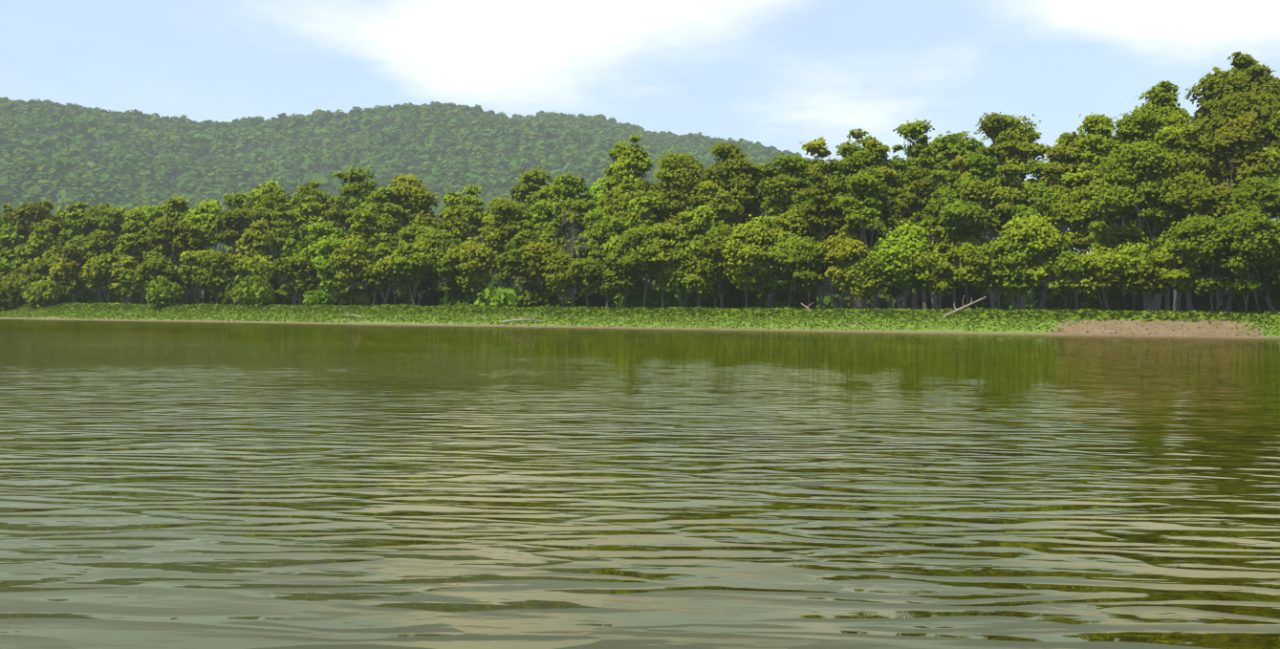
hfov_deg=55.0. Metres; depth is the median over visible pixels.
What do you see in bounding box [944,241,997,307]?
young tree
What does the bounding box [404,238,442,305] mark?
tree
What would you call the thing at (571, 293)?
tree
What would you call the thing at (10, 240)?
tall tree
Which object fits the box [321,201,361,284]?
tall tree
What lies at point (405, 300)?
shrub
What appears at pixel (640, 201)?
tree
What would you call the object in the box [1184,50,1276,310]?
tree
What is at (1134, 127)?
tall tree
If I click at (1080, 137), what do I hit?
tree
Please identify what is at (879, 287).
young tree
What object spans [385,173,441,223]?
tree
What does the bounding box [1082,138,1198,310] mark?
tree
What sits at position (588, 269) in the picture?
young tree
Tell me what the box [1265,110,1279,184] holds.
tall tree
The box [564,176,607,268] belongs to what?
tree
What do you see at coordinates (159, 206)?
tall tree
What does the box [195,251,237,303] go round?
young tree
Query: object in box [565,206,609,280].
tall tree
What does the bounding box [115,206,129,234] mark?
tree
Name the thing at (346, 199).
tree
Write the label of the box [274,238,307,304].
tree
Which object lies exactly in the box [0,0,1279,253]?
sky
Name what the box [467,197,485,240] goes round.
tree
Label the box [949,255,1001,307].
young tree
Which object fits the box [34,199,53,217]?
tall tree
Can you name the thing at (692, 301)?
shrub
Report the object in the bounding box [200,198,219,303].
tree
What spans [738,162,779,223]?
tall tree
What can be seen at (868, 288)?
young tree
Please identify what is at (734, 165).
tall tree
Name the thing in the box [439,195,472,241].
tall tree
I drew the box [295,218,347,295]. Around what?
tree
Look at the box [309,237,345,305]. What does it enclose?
young tree
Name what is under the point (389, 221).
tall tree
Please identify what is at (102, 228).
tall tree
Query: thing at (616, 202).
tall tree
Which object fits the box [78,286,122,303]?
shrub
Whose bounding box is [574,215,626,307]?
tree
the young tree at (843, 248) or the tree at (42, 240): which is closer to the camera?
the young tree at (843, 248)
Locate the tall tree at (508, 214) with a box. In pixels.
[481,196,539,288]
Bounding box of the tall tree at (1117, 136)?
[1096,130,1129,287]
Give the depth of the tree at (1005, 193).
176.83 m
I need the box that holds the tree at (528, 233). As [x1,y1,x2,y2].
[510,219,543,290]
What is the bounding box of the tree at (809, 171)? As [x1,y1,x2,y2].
[764,152,815,289]
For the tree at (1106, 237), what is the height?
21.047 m
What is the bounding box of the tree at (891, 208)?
[880,186,909,308]
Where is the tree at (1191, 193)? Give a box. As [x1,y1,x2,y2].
[1149,123,1219,310]
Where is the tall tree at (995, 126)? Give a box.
[974,111,1039,303]
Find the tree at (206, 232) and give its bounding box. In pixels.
[185,207,224,303]
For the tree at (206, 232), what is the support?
on the terrain ground
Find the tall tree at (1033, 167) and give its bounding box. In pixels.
[998,158,1060,309]
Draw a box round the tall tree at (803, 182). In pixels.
[763,174,812,292]
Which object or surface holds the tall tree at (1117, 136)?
on the terrain ground
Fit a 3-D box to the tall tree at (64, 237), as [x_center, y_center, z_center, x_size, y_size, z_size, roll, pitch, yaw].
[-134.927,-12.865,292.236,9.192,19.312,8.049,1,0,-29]
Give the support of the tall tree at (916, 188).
on the terrain ground
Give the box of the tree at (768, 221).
[728,213,781,289]
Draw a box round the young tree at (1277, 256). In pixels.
[1264,232,1279,284]
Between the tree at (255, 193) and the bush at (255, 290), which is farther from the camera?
the tree at (255, 193)
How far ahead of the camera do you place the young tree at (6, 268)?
278.53 m
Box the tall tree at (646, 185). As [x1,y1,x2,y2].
[625,179,664,284]
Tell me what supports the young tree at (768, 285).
on the terrain ground
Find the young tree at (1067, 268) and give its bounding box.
[1044,248,1088,309]
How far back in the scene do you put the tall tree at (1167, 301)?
175.44 m
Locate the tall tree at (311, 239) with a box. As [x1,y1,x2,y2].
[304,216,325,288]
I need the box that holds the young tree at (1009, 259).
[977,236,1050,309]
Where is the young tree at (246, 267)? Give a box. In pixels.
[232,255,276,284]
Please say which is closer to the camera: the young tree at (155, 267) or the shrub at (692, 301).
the shrub at (692, 301)
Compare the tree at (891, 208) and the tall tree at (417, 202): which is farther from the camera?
the tall tree at (417, 202)
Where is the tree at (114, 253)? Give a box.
[111,235,125,303]
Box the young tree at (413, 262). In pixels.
[385,241,433,304]
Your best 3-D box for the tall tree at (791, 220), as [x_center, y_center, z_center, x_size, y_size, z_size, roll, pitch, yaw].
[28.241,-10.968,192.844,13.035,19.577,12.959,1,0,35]
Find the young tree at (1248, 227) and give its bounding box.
[1215,207,1279,313]
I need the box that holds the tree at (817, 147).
[799,136,834,307]
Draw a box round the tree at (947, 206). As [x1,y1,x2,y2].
[916,167,997,308]
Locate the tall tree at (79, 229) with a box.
[63,211,90,246]
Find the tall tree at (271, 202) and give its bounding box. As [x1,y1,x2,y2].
[259,191,288,280]
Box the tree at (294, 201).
[285,180,333,210]
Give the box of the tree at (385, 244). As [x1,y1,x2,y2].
[372,232,397,303]
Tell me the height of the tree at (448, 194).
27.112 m
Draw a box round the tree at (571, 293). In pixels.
[552,210,589,306]
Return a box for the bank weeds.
[0,302,1279,336]
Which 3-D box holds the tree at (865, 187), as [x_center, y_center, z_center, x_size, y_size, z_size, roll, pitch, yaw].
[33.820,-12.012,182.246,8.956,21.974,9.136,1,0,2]
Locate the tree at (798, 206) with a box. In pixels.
[768,195,842,307]
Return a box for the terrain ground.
[0,120,1279,339]
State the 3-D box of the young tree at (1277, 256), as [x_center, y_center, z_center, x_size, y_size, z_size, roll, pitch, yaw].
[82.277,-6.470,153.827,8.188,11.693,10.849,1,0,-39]
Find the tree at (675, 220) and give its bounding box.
[666,193,709,234]
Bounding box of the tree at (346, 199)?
[329,188,349,284]
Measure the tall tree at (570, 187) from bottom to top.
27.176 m
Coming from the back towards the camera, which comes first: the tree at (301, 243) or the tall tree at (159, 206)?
the tall tree at (159, 206)
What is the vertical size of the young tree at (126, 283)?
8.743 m
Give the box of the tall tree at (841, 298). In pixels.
[839,193,846,308]
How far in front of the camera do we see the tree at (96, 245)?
268.35 m
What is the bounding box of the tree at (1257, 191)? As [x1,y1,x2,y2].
[1220,173,1279,311]
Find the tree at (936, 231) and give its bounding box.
[920,221,956,309]
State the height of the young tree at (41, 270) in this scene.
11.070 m
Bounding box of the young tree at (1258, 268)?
[1223,226,1279,310]
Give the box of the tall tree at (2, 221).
[0,216,8,227]
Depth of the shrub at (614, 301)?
208.13 m
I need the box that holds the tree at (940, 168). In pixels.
[901,164,943,309]
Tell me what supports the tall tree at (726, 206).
on the terrain ground
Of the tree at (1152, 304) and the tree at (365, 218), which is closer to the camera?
the tree at (1152, 304)
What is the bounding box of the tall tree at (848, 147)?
[834,128,877,308]
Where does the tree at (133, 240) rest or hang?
on the terrain ground
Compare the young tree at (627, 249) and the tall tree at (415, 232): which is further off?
the tall tree at (415, 232)
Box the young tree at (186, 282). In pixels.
[174,265,199,303]
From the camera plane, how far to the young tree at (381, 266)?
222.96 m
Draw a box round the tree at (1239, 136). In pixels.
[1196,112,1279,312]
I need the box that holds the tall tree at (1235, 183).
[1223,136,1276,311]
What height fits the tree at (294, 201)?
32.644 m
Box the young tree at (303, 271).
[285,256,319,304]
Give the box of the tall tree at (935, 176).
[904,169,946,308]
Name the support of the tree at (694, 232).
on the terrain ground
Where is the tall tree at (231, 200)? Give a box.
[199,190,255,285]
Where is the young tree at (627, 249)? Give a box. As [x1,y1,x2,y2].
[611,223,672,307]
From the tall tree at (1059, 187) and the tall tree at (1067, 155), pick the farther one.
the tall tree at (1067, 155)
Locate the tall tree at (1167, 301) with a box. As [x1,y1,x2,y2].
[1143,146,1170,310]
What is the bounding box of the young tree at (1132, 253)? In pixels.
[1113,238,1155,310]
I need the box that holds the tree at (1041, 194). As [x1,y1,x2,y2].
[1002,181,1067,309]
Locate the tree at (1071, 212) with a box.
[1042,184,1121,309]
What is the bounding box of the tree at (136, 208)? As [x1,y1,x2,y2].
[120,204,150,291]
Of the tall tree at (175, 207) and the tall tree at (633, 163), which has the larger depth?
the tall tree at (175, 207)
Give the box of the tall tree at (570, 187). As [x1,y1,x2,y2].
[544,171,594,299]
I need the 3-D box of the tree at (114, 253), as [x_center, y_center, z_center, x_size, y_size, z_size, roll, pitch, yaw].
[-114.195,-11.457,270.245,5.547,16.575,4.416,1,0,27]
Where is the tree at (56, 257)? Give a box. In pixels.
[51,248,85,293]
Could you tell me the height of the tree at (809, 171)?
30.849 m
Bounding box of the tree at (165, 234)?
[144,216,205,303]
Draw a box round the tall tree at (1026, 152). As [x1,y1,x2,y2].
[982,113,1051,309]
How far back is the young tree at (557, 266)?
204.50 m
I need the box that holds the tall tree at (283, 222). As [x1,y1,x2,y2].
[269,202,299,279]
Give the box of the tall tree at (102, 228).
[84,221,115,252]
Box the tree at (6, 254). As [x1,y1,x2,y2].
[0,251,13,262]
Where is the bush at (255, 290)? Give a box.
[222,270,280,306]
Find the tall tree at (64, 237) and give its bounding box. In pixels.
[57,229,76,247]
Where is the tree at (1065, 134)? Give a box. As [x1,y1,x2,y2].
[1046,130,1108,250]
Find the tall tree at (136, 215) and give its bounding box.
[122,210,151,291]
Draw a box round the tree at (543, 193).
[525,185,578,240]
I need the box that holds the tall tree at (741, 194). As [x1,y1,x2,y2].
[726,179,753,222]
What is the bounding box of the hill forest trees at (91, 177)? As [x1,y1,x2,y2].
[0,96,993,287]
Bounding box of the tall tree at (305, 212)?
[288,195,329,238]
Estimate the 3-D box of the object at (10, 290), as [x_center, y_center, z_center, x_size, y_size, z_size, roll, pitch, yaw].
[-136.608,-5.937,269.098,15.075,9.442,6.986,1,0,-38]
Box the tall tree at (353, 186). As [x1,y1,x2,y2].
[324,166,385,283]
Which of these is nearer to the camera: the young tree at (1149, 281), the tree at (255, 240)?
the young tree at (1149, 281)
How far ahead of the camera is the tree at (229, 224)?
250.73 m
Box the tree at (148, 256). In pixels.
[139,244,186,267]
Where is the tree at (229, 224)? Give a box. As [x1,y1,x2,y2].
[202,205,275,282]
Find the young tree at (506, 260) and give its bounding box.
[490,235,536,293]
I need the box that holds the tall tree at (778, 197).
[756,154,813,216]
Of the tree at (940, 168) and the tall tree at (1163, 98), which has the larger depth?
the tree at (940, 168)
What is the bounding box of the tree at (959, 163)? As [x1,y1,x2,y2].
[944,154,989,239]
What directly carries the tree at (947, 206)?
on the terrain ground
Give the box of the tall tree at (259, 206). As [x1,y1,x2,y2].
[237,183,291,252]
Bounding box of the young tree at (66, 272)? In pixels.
[49,257,89,302]
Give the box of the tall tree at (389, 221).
[368,200,410,262]
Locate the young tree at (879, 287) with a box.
[853,282,886,308]
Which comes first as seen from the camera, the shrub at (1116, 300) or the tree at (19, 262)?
the shrub at (1116, 300)
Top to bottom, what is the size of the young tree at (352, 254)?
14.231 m
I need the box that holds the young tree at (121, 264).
[108,254,140,303]
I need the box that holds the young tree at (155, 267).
[133,252,178,303]
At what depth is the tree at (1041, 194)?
175.66 m
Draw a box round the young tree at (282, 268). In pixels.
[266,257,296,304]
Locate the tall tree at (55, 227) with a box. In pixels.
[40,214,66,247]
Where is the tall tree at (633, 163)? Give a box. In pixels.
[602,133,653,198]
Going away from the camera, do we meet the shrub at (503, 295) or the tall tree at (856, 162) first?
the tall tree at (856, 162)
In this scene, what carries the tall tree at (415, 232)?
on the terrain ground
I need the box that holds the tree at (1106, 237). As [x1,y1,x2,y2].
[1076,169,1155,310]
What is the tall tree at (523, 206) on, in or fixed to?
on the terrain ground
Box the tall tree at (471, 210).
[447,183,487,243]
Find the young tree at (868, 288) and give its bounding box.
[843,256,885,308]
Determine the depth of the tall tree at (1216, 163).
184.89 m
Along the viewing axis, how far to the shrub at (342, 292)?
233.73 m
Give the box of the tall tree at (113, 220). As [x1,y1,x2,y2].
[83,205,126,254]
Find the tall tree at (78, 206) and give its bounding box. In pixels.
[65,201,91,284]
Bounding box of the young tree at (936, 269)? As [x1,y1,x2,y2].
[908,248,956,309]
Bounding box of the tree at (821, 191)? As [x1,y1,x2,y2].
[796,156,850,308]
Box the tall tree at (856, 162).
[827,146,891,308]
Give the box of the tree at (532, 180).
[509,166,553,241]
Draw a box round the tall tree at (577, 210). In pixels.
[538,195,598,298]
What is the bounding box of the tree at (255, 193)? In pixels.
[242,180,290,250]
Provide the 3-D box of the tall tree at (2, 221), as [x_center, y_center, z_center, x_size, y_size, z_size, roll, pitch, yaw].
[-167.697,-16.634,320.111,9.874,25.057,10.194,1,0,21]
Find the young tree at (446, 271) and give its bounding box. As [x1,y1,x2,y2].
[428,238,466,299]
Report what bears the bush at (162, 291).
on the terrain ground
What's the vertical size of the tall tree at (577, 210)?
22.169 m
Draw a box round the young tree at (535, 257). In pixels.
[511,237,564,289]
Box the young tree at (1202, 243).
[1164,211,1240,311]
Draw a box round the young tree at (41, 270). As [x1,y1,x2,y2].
[25,259,56,282]
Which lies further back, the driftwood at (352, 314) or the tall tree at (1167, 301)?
the driftwood at (352, 314)
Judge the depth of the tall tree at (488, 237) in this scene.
227.92 m
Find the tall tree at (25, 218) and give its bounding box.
[0,201,52,260]
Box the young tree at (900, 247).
[866,219,944,308]
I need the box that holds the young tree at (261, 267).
[249,259,283,304]
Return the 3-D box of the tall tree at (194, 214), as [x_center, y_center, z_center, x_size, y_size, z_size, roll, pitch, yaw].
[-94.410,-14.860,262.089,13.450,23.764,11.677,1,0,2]
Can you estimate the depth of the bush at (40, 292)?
262.51 m
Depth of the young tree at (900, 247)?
178.28 m
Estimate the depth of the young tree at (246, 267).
239.67 m
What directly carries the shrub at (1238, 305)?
on the terrain ground
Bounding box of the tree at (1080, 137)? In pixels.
[1073,130,1104,164]
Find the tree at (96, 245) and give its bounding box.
[60,230,115,300]
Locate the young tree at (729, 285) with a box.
[693,255,737,307]
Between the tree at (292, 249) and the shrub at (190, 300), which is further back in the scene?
the shrub at (190, 300)
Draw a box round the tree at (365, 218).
[349,208,383,289]
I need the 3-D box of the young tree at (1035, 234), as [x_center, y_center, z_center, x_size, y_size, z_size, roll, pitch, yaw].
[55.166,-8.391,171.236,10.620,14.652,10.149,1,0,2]
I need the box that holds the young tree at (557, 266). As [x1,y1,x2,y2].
[541,252,581,306]
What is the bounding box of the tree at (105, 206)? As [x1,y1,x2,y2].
[91,202,127,257]
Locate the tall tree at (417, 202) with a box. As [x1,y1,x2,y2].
[382,181,442,277]
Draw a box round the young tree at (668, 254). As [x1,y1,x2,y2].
[636,222,684,307]
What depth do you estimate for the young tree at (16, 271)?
276.44 m
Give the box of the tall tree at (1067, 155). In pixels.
[1034,134,1116,250]
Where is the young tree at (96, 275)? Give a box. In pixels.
[80,256,119,302]
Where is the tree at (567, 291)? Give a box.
[558,237,570,306]
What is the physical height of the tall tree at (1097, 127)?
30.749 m
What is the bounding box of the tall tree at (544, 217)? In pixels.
[530,197,566,252]
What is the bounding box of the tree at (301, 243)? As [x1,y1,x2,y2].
[281,229,309,304]
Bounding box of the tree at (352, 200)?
[338,193,368,285]
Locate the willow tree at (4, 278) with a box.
[0,272,24,307]
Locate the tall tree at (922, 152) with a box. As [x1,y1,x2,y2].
[890,119,946,309]
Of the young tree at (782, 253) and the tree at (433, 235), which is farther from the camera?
the tree at (433, 235)
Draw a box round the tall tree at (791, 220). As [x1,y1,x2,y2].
[771,195,857,308]
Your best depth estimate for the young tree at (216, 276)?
243.73 m
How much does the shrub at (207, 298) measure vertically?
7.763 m
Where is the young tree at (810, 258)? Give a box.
[781,236,834,307]
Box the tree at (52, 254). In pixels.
[41,245,66,262]
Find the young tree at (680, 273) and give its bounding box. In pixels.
[669,263,694,306]
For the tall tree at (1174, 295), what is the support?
on the terrain ground
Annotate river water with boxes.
[0,319,1279,648]
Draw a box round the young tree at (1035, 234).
[997,213,1072,309]
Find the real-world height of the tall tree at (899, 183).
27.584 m
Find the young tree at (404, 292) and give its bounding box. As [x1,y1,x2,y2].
[394,273,428,304]
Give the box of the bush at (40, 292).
[20,276,77,309]
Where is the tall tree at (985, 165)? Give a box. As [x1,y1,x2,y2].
[963,152,1002,308]
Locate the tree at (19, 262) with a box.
[10,248,43,269]
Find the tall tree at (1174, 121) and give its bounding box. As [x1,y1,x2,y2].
[1158,113,1204,310]
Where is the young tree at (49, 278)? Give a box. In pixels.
[45,268,65,302]
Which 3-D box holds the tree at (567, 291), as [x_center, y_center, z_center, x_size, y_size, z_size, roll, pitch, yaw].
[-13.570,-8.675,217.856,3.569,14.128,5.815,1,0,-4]
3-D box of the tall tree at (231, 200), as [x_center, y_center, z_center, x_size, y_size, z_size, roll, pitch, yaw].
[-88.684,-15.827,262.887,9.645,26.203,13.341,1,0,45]
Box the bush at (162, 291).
[145,275,186,309]
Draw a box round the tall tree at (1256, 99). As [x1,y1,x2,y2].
[1196,63,1279,173]
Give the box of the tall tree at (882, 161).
[843,138,903,308]
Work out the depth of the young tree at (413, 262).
217.82 m
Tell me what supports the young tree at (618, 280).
on the terrain ground
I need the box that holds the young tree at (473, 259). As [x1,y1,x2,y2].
[439,236,501,305]
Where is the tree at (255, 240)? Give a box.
[226,217,275,268]
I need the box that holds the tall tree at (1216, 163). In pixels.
[1195,88,1234,312]
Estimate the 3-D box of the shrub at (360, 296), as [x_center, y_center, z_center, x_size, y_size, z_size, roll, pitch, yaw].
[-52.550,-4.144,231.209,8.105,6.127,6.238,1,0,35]
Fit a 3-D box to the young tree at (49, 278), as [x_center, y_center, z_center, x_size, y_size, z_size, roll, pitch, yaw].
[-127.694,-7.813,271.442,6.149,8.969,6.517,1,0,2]
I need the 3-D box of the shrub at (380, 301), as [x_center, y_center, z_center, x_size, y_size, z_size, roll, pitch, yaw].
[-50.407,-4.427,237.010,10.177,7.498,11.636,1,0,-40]
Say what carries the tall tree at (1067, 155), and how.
on the terrain ground
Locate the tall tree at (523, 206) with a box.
[479,194,538,287]
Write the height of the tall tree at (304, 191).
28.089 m
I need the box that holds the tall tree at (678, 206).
[664,186,692,292]
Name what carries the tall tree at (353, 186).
on the terrain ground
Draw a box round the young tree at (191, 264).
[173,245,211,303]
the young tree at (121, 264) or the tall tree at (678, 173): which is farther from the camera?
the young tree at (121, 264)
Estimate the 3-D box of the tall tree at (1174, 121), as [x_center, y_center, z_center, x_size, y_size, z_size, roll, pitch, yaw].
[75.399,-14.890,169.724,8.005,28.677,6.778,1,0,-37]
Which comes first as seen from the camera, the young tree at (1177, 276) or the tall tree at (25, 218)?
the young tree at (1177, 276)
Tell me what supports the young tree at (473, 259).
on the terrain ground
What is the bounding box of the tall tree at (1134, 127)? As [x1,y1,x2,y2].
[1096,103,1168,311]
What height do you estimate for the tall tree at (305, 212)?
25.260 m
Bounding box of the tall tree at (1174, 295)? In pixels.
[1148,124,1188,310]
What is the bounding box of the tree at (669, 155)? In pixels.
[656,151,699,182]
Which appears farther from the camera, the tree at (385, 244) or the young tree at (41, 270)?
the young tree at (41, 270)
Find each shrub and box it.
[66,287,91,303]
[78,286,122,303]
[130,289,148,303]
[171,288,203,304]
[203,289,223,304]
[217,280,250,304]
[270,282,300,304]
[302,286,339,305]
[331,283,368,305]
[339,287,377,305]
[361,284,402,305]
[392,285,417,304]
[406,284,445,305]
[437,288,477,305]
[461,282,486,292]
[473,283,523,306]
[511,281,558,306]
[533,291,571,306]
[570,290,611,307]
[607,289,633,308]
[619,282,680,307]
[679,290,710,307]
[706,284,759,308]
[753,286,807,308]
[1050,285,1130,310]
[1217,285,1279,312]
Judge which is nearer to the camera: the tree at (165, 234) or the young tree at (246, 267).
the young tree at (246, 267)
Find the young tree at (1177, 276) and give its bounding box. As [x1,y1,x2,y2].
[1154,240,1198,313]
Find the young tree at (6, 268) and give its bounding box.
[0,258,16,275]
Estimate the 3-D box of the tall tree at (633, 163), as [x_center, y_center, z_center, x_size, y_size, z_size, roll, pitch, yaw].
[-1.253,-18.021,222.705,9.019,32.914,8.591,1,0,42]
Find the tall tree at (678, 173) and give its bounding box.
[645,150,709,306]
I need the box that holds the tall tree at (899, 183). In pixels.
[878,154,929,308]
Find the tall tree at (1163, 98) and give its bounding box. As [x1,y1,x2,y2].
[1137,80,1190,311]
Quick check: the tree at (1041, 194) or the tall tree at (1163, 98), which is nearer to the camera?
the tree at (1041, 194)
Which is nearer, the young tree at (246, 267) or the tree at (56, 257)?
the young tree at (246, 267)
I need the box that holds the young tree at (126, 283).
[115,267,137,303]
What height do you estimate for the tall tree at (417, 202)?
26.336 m
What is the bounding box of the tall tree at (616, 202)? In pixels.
[597,186,645,280]
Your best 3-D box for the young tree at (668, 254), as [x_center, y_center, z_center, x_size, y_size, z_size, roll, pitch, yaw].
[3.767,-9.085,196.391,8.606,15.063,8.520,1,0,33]
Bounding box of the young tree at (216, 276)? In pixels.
[202,261,230,303]
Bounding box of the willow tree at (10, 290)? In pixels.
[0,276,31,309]
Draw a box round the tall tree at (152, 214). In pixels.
[138,204,162,251]
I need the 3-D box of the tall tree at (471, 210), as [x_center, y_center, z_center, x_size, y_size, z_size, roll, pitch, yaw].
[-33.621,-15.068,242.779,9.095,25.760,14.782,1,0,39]
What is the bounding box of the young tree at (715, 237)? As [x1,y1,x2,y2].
[691,219,735,308]
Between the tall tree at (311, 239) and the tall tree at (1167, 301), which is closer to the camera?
the tall tree at (1167, 301)
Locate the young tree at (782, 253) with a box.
[755,231,806,307]
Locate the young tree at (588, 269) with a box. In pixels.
[561,255,604,307]
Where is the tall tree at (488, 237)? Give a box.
[476,205,540,287]
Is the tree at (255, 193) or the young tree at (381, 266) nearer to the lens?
the young tree at (381, 266)
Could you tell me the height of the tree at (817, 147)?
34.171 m
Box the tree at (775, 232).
[761,224,798,307]
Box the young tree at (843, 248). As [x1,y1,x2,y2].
[817,227,873,308]
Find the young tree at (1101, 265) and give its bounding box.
[1071,245,1123,309]
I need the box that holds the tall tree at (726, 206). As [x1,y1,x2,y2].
[685,180,746,229]
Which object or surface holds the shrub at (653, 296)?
on the terrain ground
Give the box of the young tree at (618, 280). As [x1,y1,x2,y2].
[600,245,650,308]
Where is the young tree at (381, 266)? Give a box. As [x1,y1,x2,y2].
[362,252,409,304]
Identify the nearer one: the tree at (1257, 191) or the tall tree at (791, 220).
the tree at (1257, 191)
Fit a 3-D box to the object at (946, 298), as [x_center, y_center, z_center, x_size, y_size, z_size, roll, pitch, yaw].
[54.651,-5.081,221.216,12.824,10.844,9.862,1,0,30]
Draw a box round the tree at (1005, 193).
[940,160,1062,309]
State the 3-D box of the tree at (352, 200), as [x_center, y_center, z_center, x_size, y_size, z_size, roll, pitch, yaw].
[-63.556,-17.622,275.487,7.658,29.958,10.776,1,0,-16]
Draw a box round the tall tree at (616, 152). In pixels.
[599,139,649,198]
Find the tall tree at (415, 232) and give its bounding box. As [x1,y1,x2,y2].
[394,219,441,278]
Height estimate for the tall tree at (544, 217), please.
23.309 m
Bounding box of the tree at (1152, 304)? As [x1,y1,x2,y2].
[1135,108,1193,310]
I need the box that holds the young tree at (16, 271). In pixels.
[6,268,29,280]
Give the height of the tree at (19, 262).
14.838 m
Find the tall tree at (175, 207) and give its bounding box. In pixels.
[159,195,202,250]
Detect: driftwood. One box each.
[344,306,362,318]
[500,313,542,323]
[941,294,986,317]
[1088,325,1117,333]
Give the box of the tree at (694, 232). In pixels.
[659,204,723,307]
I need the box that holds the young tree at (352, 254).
[327,235,381,305]
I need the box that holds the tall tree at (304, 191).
[291,184,345,234]
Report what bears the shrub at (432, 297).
on the terrain ground
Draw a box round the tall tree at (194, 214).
[168,199,223,303]
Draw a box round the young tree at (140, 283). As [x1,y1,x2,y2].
[130,269,147,303]
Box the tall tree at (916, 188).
[893,165,956,309]
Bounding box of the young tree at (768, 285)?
[748,245,790,307]
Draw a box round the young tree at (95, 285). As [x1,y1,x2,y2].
[79,256,107,303]
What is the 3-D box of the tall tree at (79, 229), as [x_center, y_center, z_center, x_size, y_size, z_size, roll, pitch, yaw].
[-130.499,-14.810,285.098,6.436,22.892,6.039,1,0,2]
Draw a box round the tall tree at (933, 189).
[919,186,976,308]
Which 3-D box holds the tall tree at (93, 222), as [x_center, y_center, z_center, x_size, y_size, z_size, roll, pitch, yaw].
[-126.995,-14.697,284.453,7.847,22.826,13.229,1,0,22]
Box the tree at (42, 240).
[14,221,63,263]
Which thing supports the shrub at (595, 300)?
on the terrain ground
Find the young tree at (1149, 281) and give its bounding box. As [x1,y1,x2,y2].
[1127,249,1171,310]
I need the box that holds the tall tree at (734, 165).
[693,140,762,226]
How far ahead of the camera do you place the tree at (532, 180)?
257.53 m
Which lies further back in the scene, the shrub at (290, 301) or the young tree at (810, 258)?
the shrub at (290, 301)
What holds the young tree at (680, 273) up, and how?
on the terrain ground
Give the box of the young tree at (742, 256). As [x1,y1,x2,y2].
[714,218,779,308]
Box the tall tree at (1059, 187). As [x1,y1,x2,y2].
[1030,165,1070,308]
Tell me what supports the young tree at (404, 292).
on the terrain ground
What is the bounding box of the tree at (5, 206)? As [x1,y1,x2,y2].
[0,202,15,224]
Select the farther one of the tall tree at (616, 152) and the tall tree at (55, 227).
the tall tree at (55, 227)
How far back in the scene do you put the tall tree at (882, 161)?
197.06 m
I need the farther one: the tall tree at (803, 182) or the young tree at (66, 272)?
the young tree at (66, 272)
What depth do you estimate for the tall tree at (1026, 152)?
194.99 m
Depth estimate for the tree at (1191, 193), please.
164.63 m
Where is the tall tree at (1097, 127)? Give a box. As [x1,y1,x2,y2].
[1057,111,1115,252]
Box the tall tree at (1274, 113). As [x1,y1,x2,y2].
[1265,101,1279,220]
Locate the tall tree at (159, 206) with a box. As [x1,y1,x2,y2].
[151,203,165,212]
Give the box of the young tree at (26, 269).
[19,257,52,281]
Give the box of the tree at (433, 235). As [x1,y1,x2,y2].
[419,218,464,287]
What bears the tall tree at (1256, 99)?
on the terrain ground
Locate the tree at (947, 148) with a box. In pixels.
[928,130,995,280]
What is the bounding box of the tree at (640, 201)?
[600,189,658,307]
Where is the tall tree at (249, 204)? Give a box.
[225,198,256,254]
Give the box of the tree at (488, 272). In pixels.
[476,235,493,298]
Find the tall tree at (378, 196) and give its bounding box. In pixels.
[346,186,403,258]
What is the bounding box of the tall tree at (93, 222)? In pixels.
[72,212,114,282]
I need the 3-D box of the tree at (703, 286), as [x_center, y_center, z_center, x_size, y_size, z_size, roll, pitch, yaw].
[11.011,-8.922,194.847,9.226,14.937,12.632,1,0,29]
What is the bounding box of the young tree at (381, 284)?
[357,260,392,304]
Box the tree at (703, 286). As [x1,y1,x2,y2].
[677,221,733,308]
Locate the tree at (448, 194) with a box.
[437,190,468,229]
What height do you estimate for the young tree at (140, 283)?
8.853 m
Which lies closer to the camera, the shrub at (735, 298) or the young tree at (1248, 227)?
the young tree at (1248, 227)
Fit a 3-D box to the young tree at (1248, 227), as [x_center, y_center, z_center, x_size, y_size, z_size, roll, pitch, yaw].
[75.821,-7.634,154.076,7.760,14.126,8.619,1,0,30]
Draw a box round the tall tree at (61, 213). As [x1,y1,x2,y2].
[43,206,68,239]
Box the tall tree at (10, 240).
[0,223,23,261]
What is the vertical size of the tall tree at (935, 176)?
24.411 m
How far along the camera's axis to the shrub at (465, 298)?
218.57 m
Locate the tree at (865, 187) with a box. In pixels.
[839,170,892,308]
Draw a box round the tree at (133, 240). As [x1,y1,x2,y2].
[90,217,152,303]
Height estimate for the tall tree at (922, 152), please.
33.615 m

